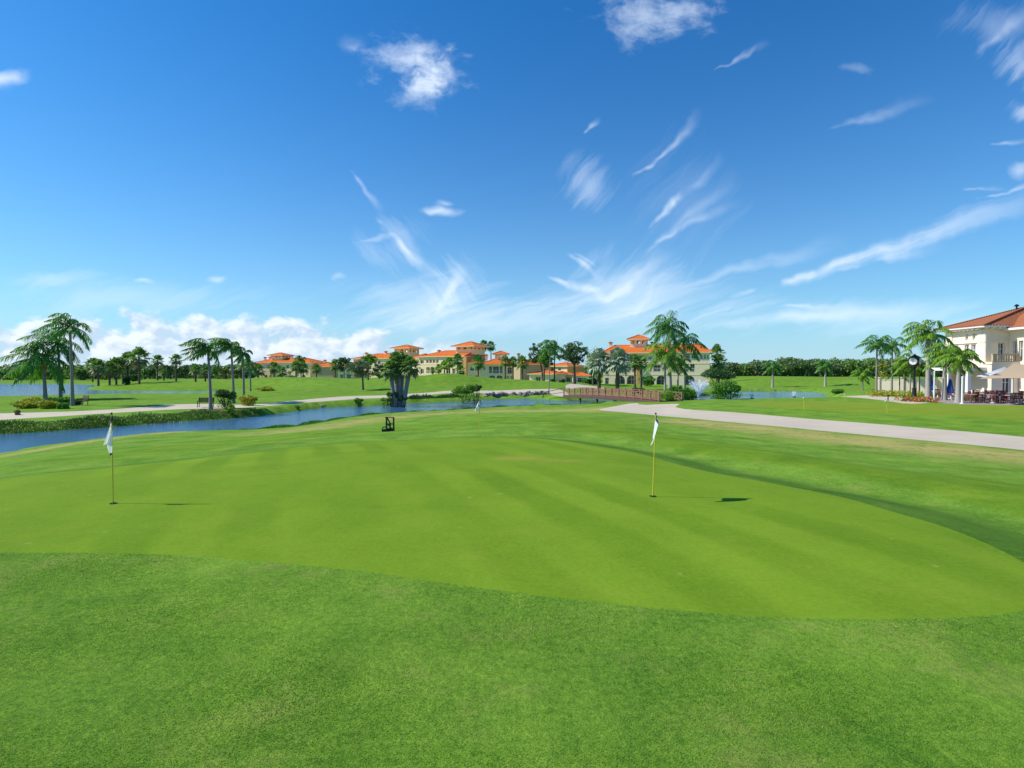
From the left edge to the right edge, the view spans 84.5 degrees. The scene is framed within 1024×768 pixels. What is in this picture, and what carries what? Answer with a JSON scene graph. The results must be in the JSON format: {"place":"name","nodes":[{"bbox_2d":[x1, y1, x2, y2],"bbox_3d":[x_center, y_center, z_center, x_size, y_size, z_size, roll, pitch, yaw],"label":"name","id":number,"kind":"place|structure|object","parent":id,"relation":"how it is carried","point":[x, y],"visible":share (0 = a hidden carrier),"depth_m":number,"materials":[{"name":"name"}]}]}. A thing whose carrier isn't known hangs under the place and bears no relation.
{"place":"outdoors","nodes":[
{"label":"outdoors","id":0,"kind":"place"},
{"bbox_2d":[0,383,241,395],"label":"lake water","id":1,"kind":"structure","parent":0,"point":[6,389],"depth_m":117.08,"materials":[{"name":"blue liquid"}]},
{"bbox_2d":[0,391,827,452],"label":"channel water","id":2,"kind":"structure","parent":0,"point":[13,442],"depth_m":46.00,"materials":[{"name":"blue liquid"}]},
{"bbox_2d":[687,379,710,398],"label":"fountain","id":3,"kind":"object","parent":2,"relation":"in","point":[695,387],"visible":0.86,"depth_m":75.96,"materials":[{"name":"white liquid"}]},
{"bbox_2d":[407,393,469,399],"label":"marsh grass","id":4,"kind":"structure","parent":0,"point":[423,396],"depth_m":75.89,"materials":[{"name":"green plant"}]},
{"bbox_2d":[0,373,1023,767],"bbox_3d":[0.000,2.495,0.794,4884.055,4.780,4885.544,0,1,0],"label":"ground","id":5,"kind":"structure","parent":0,"point":[974,491],"depth_m":4.24,"materials":[{"name":"green plant"}]},
{"bbox_2d":[9,400,38,408],"bbox_3d":[-44.584,1.914,51.874,2.335,0.915,2.318,1,1,30],"label":"shrub","id":6,"kind":"object","parent":5,"relation":"on","point":[26,404],"visible":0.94,"depth_m":51.58,"materials":[{"name":"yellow plant"}]},
{"bbox_2d":[0,341,69,399],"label":"royal palm","id":7,"kind":"object","parent":5,"relation":"on","point":[25,365],"visible":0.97,"depth_m":67.61,"materials":[{"name":"green plant"}]},
{"bbox_2d":[37,400,59,408],"bbox_3d":[-41.939,1.871,50.971,1.975,0.950,1.374,0,1,0],"label":"shrub","id":8,"kind":"object","parent":5,"relation":"on","point":[47,404],"visible":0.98,"depth_m":50.63,"materials":[{"name":"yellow plant"}]},
{"bbox_2d":[16,328,83,396],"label":"royal palm","id":9,"kind":"object","parent":5,"relation":"on","point":[60,345],"visible":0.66,"depth_m":69.63,"materials":[{"name":"green plant"}]},
{"bbox_2d":[46,396,69,402],"bbox_3d":[-49.106,1.796,61.053,2.898,0.948,1.454,0,1,0],"label":"shrub","id":10,"kind":"object","parent":5,"relation":"on","point":[62,399],"visible":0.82,"depth_m":60.78,"materials":[{"name":"green plant"}]},
{"bbox_2d":[36,313,93,405],"bbox_3d":[-43.481,-2.348,54.833,4.222,9.156,4.499,0,1,-23],"label":"royal palm","id":11,"kind":"object","parent":5,"relation":"on","point":[75,330],"visible":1,"depth_m":54.85,"materials":[{"name":"green plant"}]},
{"bbox_2d":[82,358,100,381],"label":"fan palm","id":12,"kind":"object","parent":5,"relation":"on","point":[89,361],"visible":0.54,"depth_m":198.95,"materials":[{"name":"green plant"}]},
{"bbox_2d":[88,358,108,385],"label":"fan palm","id":13,"kind":"object","parent":5,"relation":"on","point":[97,370],"visible":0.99,"depth_m":149.65,"materials":[{"name":"green plant"}]},
{"bbox_2d":[101,360,119,384],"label":"fan palm","id":14,"kind":"object","parent":5,"relation":"on","point":[111,364],"visible":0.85,"depth_m":154.72,"materials":[{"name":"green plant"}]},
{"bbox_2d":[105,357,127,384],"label":"fan palm","id":15,"kind":"object","parent":5,"relation":"on","point":[117,360],"visible":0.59,"depth_m":157.68,"materials":[{"name":"green plant"}]},
{"bbox_2d":[116,351,134,376],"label":"fan palm","id":16,"kind":"object","parent":5,"relation":"on","point":[125,355],"visible":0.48,"depth_m":159.20,"materials":[{"name":"green plant"}]},
{"bbox_2d":[0,363,253,379],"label":"distant woods","id":17,"kind":"object","parent":5,"relation":"on","point":[183,371],"visible":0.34,"depth_m":259.52,"materials":[{"name":"green plant"}]},
{"bbox_2d":[0,407,265,433],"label":"marsh grass","id":18,"kind":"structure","parent":5,"relation":"on","point":[85,422],"depth_m":40.94,"materials":[{"name":"green plant"}]},
{"bbox_2d":[125,346,151,383],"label":"fan palm","id":19,"kind":"object","parent":5,"relation":"on","point":[139,352],"visible":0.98,"depth_m":149.49,"materials":[{"name":"green plant"}]},
{"bbox_2d":[150,355,164,379],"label":"fan palm","id":20,"kind":"object","parent":5,"relation":"on","point":[157,358],"visible":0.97,"depth_m":189.70,"materials":[{"name":"green plant"}]},
{"bbox_2d":[168,354,182,380],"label":"fan palm","id":21,"kind":"object","parent":5,"relation":"on","point":[175,357],"visible":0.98,"depth_m":174.69,"materials":[{"name":"green plant"}]},
{"bbox_2d":[188,364,201,381],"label":"fan palm","id":22,"kind":"object","parent":5,"relation":"on","point":[195,367],"visible":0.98,"depth_m":167.64,"materials":[{"name":"green plant"}]},
{"bbox_2d":[178,338,221,409],"bbox_3d":[-28.734,-0.881,51.935,3.557,6.690,3.448,-1,1,-40],"label":"royal palm","id":23,"kind":"object","parent":5,"relation":"on","point":[203,349],"visible":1,"depth_m":51.67,"materials":[{"name":"green plant"}]},
{"bbox_2d":[207,337,244,402],"bbox_3d":[-31.792,-1.456,61.973,4.277,7.280,3.597,-1,2,-44],"label":"royal palm","id":24,"kind":"object","parent":5,"relation":"on","point":[232,347],"visible":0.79,"depth_m":61.88,"materials":[{"name":"green plant"}]},
{"bbox_2d":[214,389,237,407],"bbox_3d":[-27.436,1.433,54.056,1.999,1.999,1.814,0,1,0],"label":"shrub","id":25,"kind":"object","parent":5,"relation":"on","point":[225,393],"visible":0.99,"depth_m":53.77,"materials":[{"name":"green plant"}]},
{"bbox_2d":[225,346,252,401],"bbox_3d":[-30.824,-1.115,64.060,2.775,6.506,2.721,0,1,0],"label":"royal palm","id":26,"kind":"object","parent":5,"relation":"on","point":[245,354],"visible":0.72,"depth_m":63.90,"materials":[{"name":"green plant"}]},
{"bbox_2d":[234,358,256,390],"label":"queen palm","id":27,"kind":"object","parent":5,"relation":"on","point":[250,366],"visible":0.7,"depth_m":99.90,"materials":[{"name":"green plant"}]},
{"bbox_2d":[238,395,257,405],"bbox_3d":[-27.313,1.710,58.116,2.025,1.261,1.271,0,1,0],"label":"shrub","id":28,"kind":"object","parent":5,"relation":"on","point":[246,399],"visible":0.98,"depth_m":57.84,"materials":[{"name":"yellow plant"}]},
{"bbox_2d":[268,362,279,376],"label":"fan palm","id":29,"kind":"object","parent":5,"relation":"on","point":[272,367],"visible":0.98,"depth_m":199.32,"materials":[{"name":"green plant"}]},
{"bbox_2d":[252,352,323,377],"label":"villa","id":30,"kind":"object","parent":5,"relation":"on","point":[281,359],"visible":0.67,"depth_m":260.14,"materials":[{"name":"beige paint"}]},
{"bbox_2d":[288,361,302,376],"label":"fan palm","id":31,"kind":"object","parent":5,"relation":"on","point":[295,364],"visible":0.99,"depth_m":204.31,"materials":[{"name":"green plant"}]},
{"bbox_2d":[311,363,321,376],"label":"fan palm","id":32,"kind":"object","parent":5,"relation":"on","point":[316,370],"visible":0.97,"depth_m":194.59,"materials":[{"name":"green plant"}]},
{"bbox_2d":[310,360,337,377],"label":"villa","id":33,"kind":"object","parent":5,"relation":"on","point":[326,370],"visible":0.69,"depth_m":248.86,"materials":[{"name":"beige paint"}]},
{"bbox_2d":[335,357,352,377],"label":"broadleaf tree","id":34,"kind":"object","parent":5,"relation":"on","point":[340,364],"visible":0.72,"depth_m":183.94,"materials":[{"name":"green plant"}]},
{"bbox_2d":[338,369,356,378],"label":"villa","id":35,"kind":"object","parent":5,"relation":"on","point":[340,373],"visible":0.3,"depth_m":225.99,"materials":[{"name":"beige paint"}]},
{"bbox_2d":[343,358,375,389],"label":"broadleaf tree","id":36,"kind":"object","parent":5,"relation":"on","point":[358,367],"visible":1,"depth_m":97.26,"materials":[{"name":"green plant"}]},
{"bbox_2d":[360,352,377,379],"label":"broadleaf tree","id":37,"kind":"object","parent":5,"relation":"on","point":[371,359],"visible":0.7,"depth_m":149.38,"materials":[{"name":"green plant"}]},
{"bbox_2d":[372,363,385,378],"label":"broadleaf tree","id":38,"kind":"object","parent":5,"relation":"on","point":[377,371],"visible":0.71,"depth_m":169.64,"materials":[{"name":"green plant"}]},
{"bbox_2d":[351,345,423,377],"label":"villa","id":39,"kind":"object","parent":5,"relation":"on","point":[384,356],"visible":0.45,"depth_m":228.25,"materials":[{"name":"beige paint"}]},
{"bbox_2d":[380,359,400,406],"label":"fan palm","id":40,"kind":"object","parent":5,"relation":"on","point":[390,374],"visible":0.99,"depth_m":63.69,"materials":[{"name":"green plant"}]},
{"bbox_2d":[386,350,406,406],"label":"fan palm","id":41,"kind":"object","parent":5,"relation":"on","point":[396,356],"visible":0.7,"depth_m":64.66,"materials":[{"name":"green plant"}]},
{"bbox_2d":[400,351,408,401],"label":"fan palm","id":42,"kind":"object","parent":5,"relation":"on","point":[402,382],"visible":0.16,"depth_m":65.74,"materials":[{"name":"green plant"}]},
{"bbox_2d":[398,355,422,406],"bbox_3d":[-11.567,0.236,64.091,3.022,7.045,2.934,1,1,28],"label":"fan palm","id":43,"kind":"object","parent":5,"relation":"on","point":[409,371],"visible":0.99,"depth_m":63.76,"materials":[{"name":"green plant"}]},
{"bbox_2d":[217,401,606,429],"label":"bank grass","id":44,"kind":"structure","parent":5,"relation":"on","point":[301,424],"depth_m":45.81,"materials":[{"name":"green plant"}]},
{"bbox_2d":[442,357,455,372],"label":"fan palm","id":45,"kind":"object","parent":5,"relation":"on","point":[450,361],"visible":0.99,"depth_m":171.36,"materials":[{"name":"green plant"}]},
{"bbox_2d":[416,341,489,375],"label":"villa","id":46,"kind":"object","parent":5,"relation":"on","point":[427,362],"visible":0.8,"depth_m":201.37,"materials":[{"name":"beige paint"}]},
{"bbox_2d":[451,384,477,403],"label":"shrub","id":47,"kind":"object","parent":5,"relation":"on","point":[466,389],"visible":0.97,"depth_m":70.81,"materials":[{"name":"green plant"}]},
{"bbox_2d":[465,361,480,376],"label":"villa","id":48,"kind":"object","parent":5,"relation":"on","point":[471,370],"visible":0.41,"depth_m":187.96,"materials":[{"name":"beige paint"}]},
{"bbox_2d":[471,354,485,376],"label":"fan palm","id":49,"kind":"object","parent":5,"relation":"on","point":[478,365],"visible":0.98,"depth_m":164.48,"materials":[{"name":"green plant"}]},
{"bbox_2d":[480,351,519,378],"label":"villa","id":50,"kind":"object","parent":5,"relation":"on","point":[491,369],"visible":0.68,"depth_m":186.66,"materials":[{"name":"beige paint"}]},
{"bbox_2d":[499,355,512,378],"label":"fan palm","id":51,"kind":"object","parent":5,"relation":"on","point":[505,359],"visible":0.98,"depth_m":164.51,"materials":[{"name":"green plant"}]},
{"bbox_2d":[0,437,1023,618],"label":"putting green","id":52,"kind":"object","parent":5,"relation":"on","point":[558,519],"visible":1,"depth_m":7.19,"materials":[{"name":"green plant"}]},
{"bbox_2d":[104,412,116,503],"bbox_3d":[-6.121,1.159,8.598,0.108,1.451,0.152,0,1,19],"label":"flagstick","id":53,"kind":"object","parent":52,"relation":"on","point":[108,441],"visible":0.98,"depth_m":8.59,"materials":[{"name":"white metal"}]},
{"bbox_2d":[650,413,658,496],"bbox_3d":[2.238,1.159,8.872,0.133,1.401,0.404,0,1,12],"label":"flagstick","id":54,"kind":"object","parent":52,"relation":"on","point":[655,429],"visible":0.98,"depth_m":9.00,"materials":[{"name":"white metal"}]},
{"bbox_2d":[516,355,528,379],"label":"fan palm","id":55,"kind":"object","parent":5,"relation":"on","point":[521,366],"visible":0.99,"depth_m":159.63,"materials":[{"name":"green plant"}]},
{"bbox_2d":[514,360,548,379],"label":"villa","id":56,"kind":"object","parent":5,"relation":"on","point":[533,367],"visible":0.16,"depth_m":182.08,"materials":[{"name":"beige paint"}]},
{"bbox_2d":[528,343,544,380],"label":"broadleaf tree","id":57,"kind":"object","parent":5,"relation":"on","point":[534,348],"visible":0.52,"depth_m":149.04,"materials":[{"name":"green plant"}]},
{"bbox_2d":[537,351,555,380],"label":"broadleaf tree","id":58,"kind":"object","parent":5,"relation":"on","point":[545,360],"visible":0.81,"depth_m":134.77,"materials":[{"name":"green plant"}]},
{"bbox_2d":[526,370,567,380],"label":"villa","id":59,"kind":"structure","parent":5,"relation":"on","point":[536,376],"depth_m":157.31,"materials":[{"name":"beige paint"}]},
{"bbox_2d":[536,340,564,390],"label":"queen palm","id":60,"kind":"object","parent":5,"relation":"on","point":[552,350],"visible":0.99,"depth_m":91.63,"materials":[{"name":"green plant"}]},
{"bbox_2d":[550,362,585,372],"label":"villa","id":61,"kind":"object","parent":5,"relation":"on","point":[565,366],"visible":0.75,"depth_m":187.78,"materials":[{"name":"beige paint"}]},
{"bbox_2d":[557,341,594,383],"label":"broadleaf tree","id":62,"kind":"object","parent":5,"relation":"on","point":[574,358],"visible":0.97,"depth_m":139.03,"materials":[{"name":"green plant"}]},
{"bbox_2d":[572,372,590,382],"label":"garage","id":63,"kind":"structure","parent":5,"relation":"on","point":[580,376],"depth_m":170.03,"materials":[{"name":"orange tile"}]},
{"bbox_2d":[584,347,613,387],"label":"silver palm","id":64,"kind":"object","parent":5,"relation":"on","point":[597,356],"visible":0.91,"depth_m":111.00,"materials":[{"name":"green plant"}]},
{"bbox_2d":[543,388,682,402],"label":"footbridge","id":65,"kind":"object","parent":5,"relation":"on","point":[618,397],"visible":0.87,"depth_m":67.98,"materials":[{"name":"brown wood"}]},
{"bbox_2d":[603,347,633,389],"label":"silver palm","id":66,"kind":"object","parent":5,"relation":"on","point":[617,366],"visible":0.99,"depth_m":108.83,"materials":[{"name":"green plant"}]},
{"bbox_2d":[627,354,643,387],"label":"fan palm","id":67,"kind":"object","parent":5,"relation":"on","point":[634,363],"visible":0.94,"depth_m":117.78,"materials":[{"name":"green plant"}]},
{"bbox_2d":[632,355,648,387],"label":"fan palm","id":68,"kind":"object","parent":5,"relation":"on","point":[644,362],"visible":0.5,"depth_m":120.77,"materials":[{"name":"green plant"}]},
{"bbox_2d":[638,376,655,385],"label":"shrub","id":69,"kind":"object","parent":5,"relation":"on","point":[649,380],"visible":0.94,"depth_m":149.10,"materials":[{"name":"green plant"}]},
{"bbox_2d":[603,334,712,384],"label":"villa","id":70,"kind":"object","parent":5,"relation":"on","point":[695,365],"visible":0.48,"depth_m":160.52,"materials":[{"name":"paint"}]},
{"bbox_2d":[643,310,688,387],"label":"royal palm","id":71,"kind":"object","parent":5,"relation":"on","point":[664,327],"visible":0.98,"depth_m":96.25,"materials":[{"name":"green plant"}]},
{"bbox_2d":[641,341,690,390],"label":"queen palm","id":72,"kind":"object","parent":5,"relation":"on","point":[661,354],"visible":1,"depth_m":92.34,"materials":[{"name":"green plant"}]},
{"bbox_2d":[660,390,674,400],"bbox_3d":[16.768,1.305,60.910,1.759,1.433,2.131,0,1,0],"label":"shrub","id":73,"kind":"object","parent":5,"relation":"on","point":[667,396],"visible":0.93,"depth_m":60.54,"materials":[{"name":"green plant"}]},
{"bbox_2d":[662,355,692,385],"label":"queen palm","id":74,"kind":"object","parent":5,"relation":"on","point":[680,367],"visible":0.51,"depth_m":95.39,"materials":[{"name":"green plant"}]},
{"bbox_2d":[665,327,707,387],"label":"royal palm","id":75,"kind":"object","parent":5,"relation":"on","point":[696,352],"visible":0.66,"depth_m":100.76,"materials":[{"name":"green plant"}]},
{"bbox_2d":[676,387,701,399],"bbox_3d":[20.149,1.149,63.989,2.978,1.611,2.128,0,1,0],"label":"shrub","id":76,"kind":"object","parent":5,"relation":"on","point":[688,393],"visible":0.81,"depth_m":63.64,"materials":[{"name":"green plant"}]},
{"bbox_2d":[700,367,736,398],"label":"sea grape","id":77,"kind":"object","parent":5,"relation":"on","point":[715,373],"visible":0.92,"depth_m":83.66,"materials":[{"name":"green plant"}]},
{"bbox_2d":[710,343,726,382],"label":"fan palm","id":78,"kind":"object","parent":5,"relation":"on","point":[716,348],"visible":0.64,"depth_m":174.26,"materials":[{"name":"green plant"}]},
{"bbox_2d":[710,353,728,382],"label":"fan palm","id":79,"kind":"object","parent":5,"relation":"on","point":[718,358],"visible":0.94,"depth_m":164.29,"materials":[{"name":"green plant"}]},
{"bbox_2d":[712,380,742,398],"bbox_3d":[24.538,0.642,64.006,3.389,2.382,2.505,0,1,0],"label":"shrub","id":80,"kind":"object","parent":5,"relation":"on","point":[726,388],"visible":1,"depth_m":63.70,"materials":[{"name":"green plant"}]},
{"bbox_2d":[760,360,785,386],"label":"royal palm","id":81,"kind":"object","parent":5,"relation":"on","point":[774,366],"visible":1,"depth_m":130.83,"materials":[{"name":"green plant"}]},
{"bbox_2d":[814,360,835,385],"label":"royal palm","id":82,"kind":"object","parent":5,"relation":"on","point":[825,366],"visible":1,"depth_m":126.80,"materials":[{"name":"green plant"}]},
{"bbox_2d":[710,357,942,376],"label":"distant woods","id":83,"kind":"object","parent":5,"relation":"on","point":[791,366],"visible":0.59,"depth_m":287.69,"materials":[{"name":"green plant"}]},
{"bbox_2d":[848,367,874,390],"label":"palm tree","id":84,"kind":"object","parent":5,"relation":"on","point":[862,375],"visible":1,"depth_m":97.94,"materials":[{"name":"green plant"}]},
{"bbox_2d":[854,335,892,389],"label":"royal palm","id":85,"kind":"object","parent":5,"relation":"on","point":[872,346],"visible":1,"depth_m":67.91,"materials":[{"name":"green plant"}]},
{"bbox_2d":[741,401,1023,420],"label":"practice green","id":86,"kind":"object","parent":5,"relation":"on","point":[1012,412],"visible":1,"depth_m":43.37,"materials":[{"name":"green plant"}]},
{"bbox_2d":[866,390,907,396],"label":"hedge","id":87,"kind":"object","parent":5,"relation":"on","point":[878,393],"visible":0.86,"depth_m":65.11,"materials":[{"name":"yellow plant"}]},
{"bbox_2d":[878,335,911,390],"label":"royal palm","id":88,"kind":"object","parent":5,"relation":"on","point":[892,344],"visible":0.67,"depth_m":70.72,"materials":[{"name":"green plant"}]},
{"bbox_2d":[883,364,909,390],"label":"areca palm","id":89,"kind":"object","parent":5,"relation":"on","point":[889,376],"visible":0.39,"depth_m":68.11,"materials":[{"name":"green plant"}]},
{"bbox_2d":[889,359,912,395],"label":"areca palm","id":90,"kind":"object","parent":5,"relation":"on","point":[896,366],"visible":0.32,"depth_m":66.01,"materials":[{"name":"green plant"}]},
{"bbox_2d":[891,352,923,390],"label":"palm tree","id":91,"kind":"object","parent":5,"relation":"on","point":[904,363],"visible":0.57,"depth_m":63.99,"materials":[{"name":"green plant"}]},
{"bbox_2d":[878,377,941,393],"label":"screen wall","id":92,"kind":"structure","parent":5,"relation":"on","point":[883,384],"depth_m":71.42,"materials":[{"name":"paint"}]},
{"bbox_2d":[908,354,921,396],"bbox_3d":[41.444,-0.825,57.995,1.035,4.590,1.035,-1,1,-38],"label":"street clock","id":93,"kind":"object","parent":5,"relation":"on","point":[914,361],"visible":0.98,"depth_m":57.84,"materials":[{"name":"black metal"}]},
{"bbox_2d":[894,395,939,402],"bbox_3d":[37.700,1.423,52.550,1.486,0.695,4.157,0,1,-19],"label":"flower bed","id":94,"kind":"object","parent":5,"relation":"on","point":[919,398],"visible":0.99,"depth_m":52.23,"materials":[{"name":"red plant"}]},
{"bbox_2d":[906,361,935,395],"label":"areca palm","id":95,"kind":"object","parent":5,"relation":"on","point":[921,371],"visible":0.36,"depth_m":63.75,"materials":[{"name":"green plant"}]},
{"bbox_2d":[899,319,953,396],"bbox_3d":[42.054,-2.463,57.050,4.470,8.075,5.234,1,1,27],"label":"royal palm","id":96,"kind":"object","parent":5,"relation":"on","point":[931,336],"visible":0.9,"depth_m":56.77,"materials":[{"name":"green plant"}]},
{"bbox_2d":[0,384,1023,449],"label":"cart path","id":97,"kind":"structure","parent":0,"point":[952,436],"depth_m":37.63,"materials":[{"name":"concrete"}]},
{"bbox_2d":[0,0,1023,366],"label":"sky","id":98,"kind":"structure","parent":0,"point":[321,180],"materials":[{"name":"blue"}]},
{"bbox_2d":[935,395,1023,405],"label":"patio pavement","id":99,"kind":"structure","parent":0,"point":[967,402],"depth_m":50.42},
{"bbox_2d":[933,371,934,398],"bbox_3d":[40.500,0.150,54.014,0.266,2.810,0.253,0,1,0],"label":"pergola post","id":100,"kind":"object","parent":99,"relation":"on","point":[934,386],"visible":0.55,"depth_m":53.96,"materials":[{"name":"white wood"}]},
{"bbox_2d":[980,363,1023,378],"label":"shade sail","id":101,"kind":"object","parent":100,"relation":"attached to","point":[1014,370],"visible":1,"depth_m":50.05,"materials":[{"name":"beige fabric"}]},
{"bbox_2d":[977,367,1006,376],"bbox_3d":[46.350,-1.092,54.130,12.238,1.225,0.990,-1,1,-38],"label":"shade sail","id":102,"kind":"object","parent":101,"relation":"attached to","point":[993,372],"visible":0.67,"depth_m":53.95,"materials":[{"name":"white fabric"}]},
{"bbox_2d":[920,342,962,399],"bbox_3d":[41.306,-1.169,54.064,3.669,5.621,3.699,0,1,0],"label":"royal palm","id":103,"kind":"object","parent":99,"relation":"on","point":[939,352],"visible":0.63,"depth_m":53.87,"materials":[{"name":"green plant"}]},
{"bbox_2d":[933,347,985,402],"bbox_3d":[40.353,-0.773,50.464,3.394,5.078,3.204,-1,1,-25],"label":"royal palm","id":104,"kind":"object","parent":99,"relation":"on","point":[958,360],"visible":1,"depth_m":50.31,"materials":[{"name":"green plant"}]},
{"bbox_2d":[931,304,1023,397],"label":"clubhouse","id":105,"kind":"structure","parent":99,"relation":"on","point":[994,341],"depth_m":62.91,"materials":[{"name":"paint"}]},
{"bbox_2d":[1002,378,1008,396],"bbox_3d":[54.200,0.151,61.965,0.900,2.520,0.120,0,1,0],"label":"door","id":106,"kind":"structure","parent":105,"relation":"in","point":[1005,387],"depth_m":61.99,"materials":[{"name":"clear glass"}]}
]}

